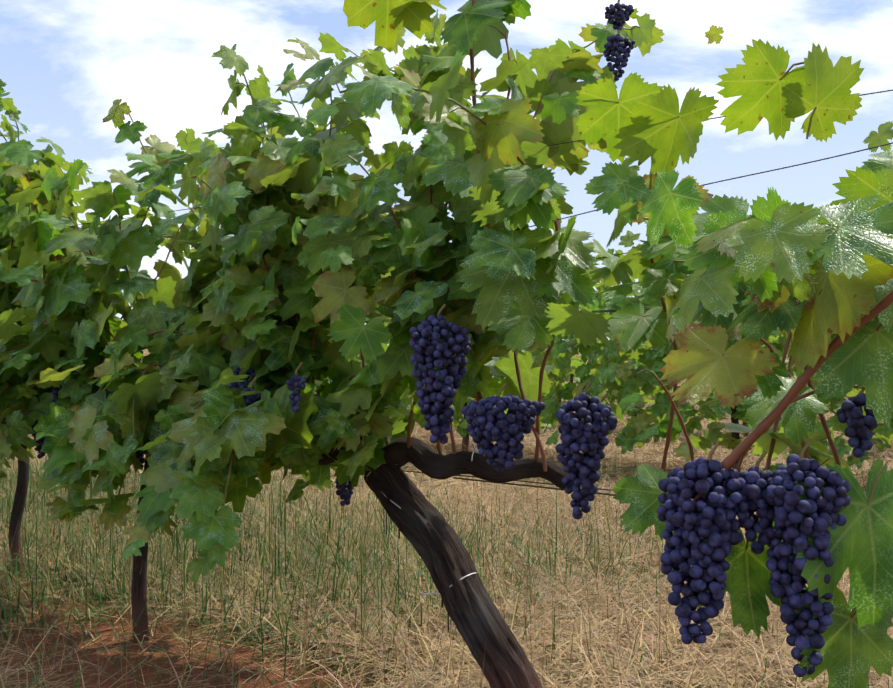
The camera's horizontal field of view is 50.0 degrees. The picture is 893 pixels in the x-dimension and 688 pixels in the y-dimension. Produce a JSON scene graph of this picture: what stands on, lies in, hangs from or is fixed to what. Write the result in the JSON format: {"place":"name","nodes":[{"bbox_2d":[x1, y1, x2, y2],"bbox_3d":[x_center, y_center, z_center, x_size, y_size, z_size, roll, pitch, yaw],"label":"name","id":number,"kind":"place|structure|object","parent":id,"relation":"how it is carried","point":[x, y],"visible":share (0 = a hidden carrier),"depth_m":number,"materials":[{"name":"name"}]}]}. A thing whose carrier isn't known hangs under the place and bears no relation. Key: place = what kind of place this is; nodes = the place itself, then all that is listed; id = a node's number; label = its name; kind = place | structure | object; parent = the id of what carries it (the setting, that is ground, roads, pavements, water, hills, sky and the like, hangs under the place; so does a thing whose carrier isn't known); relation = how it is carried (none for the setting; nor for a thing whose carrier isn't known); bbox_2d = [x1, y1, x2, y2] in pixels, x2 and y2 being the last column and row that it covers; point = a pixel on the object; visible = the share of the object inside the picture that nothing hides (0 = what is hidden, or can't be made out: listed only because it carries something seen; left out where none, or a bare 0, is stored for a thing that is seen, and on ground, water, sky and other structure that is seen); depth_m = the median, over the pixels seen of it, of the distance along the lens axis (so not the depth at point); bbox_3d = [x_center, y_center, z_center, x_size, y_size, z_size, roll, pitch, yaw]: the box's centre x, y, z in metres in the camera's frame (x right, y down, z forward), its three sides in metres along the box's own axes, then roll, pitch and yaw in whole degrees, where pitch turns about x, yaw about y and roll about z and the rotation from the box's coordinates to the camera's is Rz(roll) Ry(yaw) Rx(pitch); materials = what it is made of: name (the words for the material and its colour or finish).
{"place":"outdoors","nodes":[
{"label":"outdoors","id":0,"kind":"place"},
{"bbox_2d":[0,345,892,687],"bbox_3d":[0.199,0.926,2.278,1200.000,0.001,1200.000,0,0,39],"label":"ground","id":1,"kind":"structure","parent":0,"point":[160,661],"depth_m":3.05,"materials":[{"name":"brown soil"}]},
{"bbox_2d":[8,362,875,687],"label":"grapevine trunks","id":2,"kind":"object","parent":1,"relation":"on","point":[510,662],"visible":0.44,"depth_m":2.42,"materials":[{"name":"brown plant"}]},
{"bbox_2d":[366,441,477,594],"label":"wire ties","id":3,"kind":"object","parent":2,"relation":"on","point":[400,508],"visible":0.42,"depth_m":2.40,"materials":[{"name":"silver metal"}]},
{"bbox_2d":[366,465,503,687],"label":"bark strips","id":4,"kind":"object","parent":2,"relation":"attached to","point":[400,514],"visible":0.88,"depth_m":2.42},
{"bbox_2d":[0,0,892,533],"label":"canes","id":5,"kind":"object","parent":2,"relation":"attached to","point":[762,428],"visible":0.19,"depth_m":1.98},
{"bbox_2d":[1,3,634,505],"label":"grapes","id":6,"kind":"object","parent":5,"relation":"attached to","point":[617,47],"visible":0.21,"depth_m":2.30,"materials":[{"name":"purple food"}]},
{"bbox_2d":[0,25,887,618],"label":"petioles","id":7,"kind":"object","parent":5,"relation":"attached to","point":[410,267],"visible":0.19,"depth_m":2.44,"materials":[{"name":"plant"}]},
{"bbox_2d":[0,0,892,687],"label":"leaves","id":8,"kind":"object","parent":7,"relation":"attached to","point":[812,280],"visible":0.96,"depth_m":2.27,"materials":[{"name":"green plant"}]},
{"bbox_2d":[409,314,877,676],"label":"grapes","id":9,"kind":"object","parent":5,"relation":"attached to","point":[693,525],"visible":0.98,"depth_m":1.47,"materials":[{"name":"purple food"}]},
{"bbox_2d":[78,89,892,495],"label":"trellis wires","id":10,"kind":"object","parent":2,"relation":"on","point":[592,311],"visible":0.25,"depth_m":2.20,"materials":[{"name":"grey metal"}]},
{"bbox_2d":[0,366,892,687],"bbox_3d":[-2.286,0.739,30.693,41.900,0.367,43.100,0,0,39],"label":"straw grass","id":11,"kind":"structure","parent":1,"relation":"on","point":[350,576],"depth_m":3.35,"materials":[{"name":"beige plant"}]},
{"bbox_2d":[149,230,892,468],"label":"leaves","id":12,"kind":"object","parent":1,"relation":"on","point":[613,372],"visible":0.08,"depth_m":7.07,"materials":[{"name":"green plant"}]},
{"bbox_2d":[0,0,892,344],"label":"sky","id":13,"kind":"structure","parent":0,"point":[64,64],"materials":[{"name":"blue"}]}
]}

